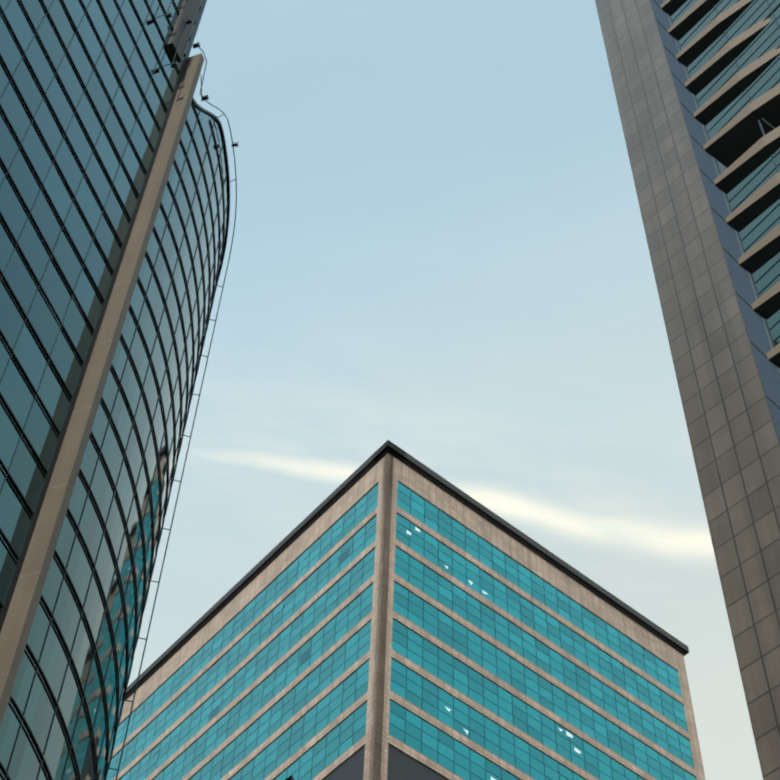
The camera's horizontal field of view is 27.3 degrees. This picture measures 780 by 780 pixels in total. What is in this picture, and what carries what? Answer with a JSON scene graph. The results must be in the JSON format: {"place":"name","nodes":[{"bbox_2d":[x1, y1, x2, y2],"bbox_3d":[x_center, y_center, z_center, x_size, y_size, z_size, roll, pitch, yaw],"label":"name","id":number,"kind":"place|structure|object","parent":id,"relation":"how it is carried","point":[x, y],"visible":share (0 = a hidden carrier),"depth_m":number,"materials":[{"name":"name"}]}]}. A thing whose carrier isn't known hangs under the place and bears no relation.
{"place":"outdoors","nodes":[
{"label":"outdoors","id":0,"kind":"place"},
{"bbox_2d":[0,0,229,779],"bbox_3d":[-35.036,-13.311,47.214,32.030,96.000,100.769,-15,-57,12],"label":"tower","id":1,"kind":"structure","parent":0,"point":[114,196],"depth_m":65.37,"materials":[{"name":"teal glass"}]},
{"bbox_2d":[109,0,237,779],"bbox_3d":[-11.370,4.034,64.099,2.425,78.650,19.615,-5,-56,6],"label":"cable","id":2,"kind":"object","parent":1,"relation":"attached to","point":[195,45],"visible":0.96,"depth_m":85.60,"materials":[{"name":"grey metal"}]},
{"bbox_2d":[106,440,705,779],"bbox_3d":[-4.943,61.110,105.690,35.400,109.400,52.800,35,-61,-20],"label":"tower","id":3,"kind":"structure","parent":0,"point":[398,629],"depth_m":126.92,"materials":[{"name":"teal glass"}]},
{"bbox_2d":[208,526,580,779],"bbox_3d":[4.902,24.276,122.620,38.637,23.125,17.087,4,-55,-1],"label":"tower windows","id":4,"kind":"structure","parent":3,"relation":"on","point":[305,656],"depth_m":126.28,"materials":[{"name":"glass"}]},
{"bbox_2d":[127,0,762,779],"label":"sky","id":5,"kind":"structure","parent":0,"point":[440,253],"materials":[{"name":"blue"}]},
{"label":"ground","id":6,"kind":"structure","parent":0,"visible":0},
{"bbox_2d":[595,0,779,779],"bbox_3d":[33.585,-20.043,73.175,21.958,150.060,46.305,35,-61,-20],"label":"tower","id":7,"kind":"structure","parent":6,"relation":"on","point":[696,84],"depth_m":66.50,"materials":[{"name":"stone"}]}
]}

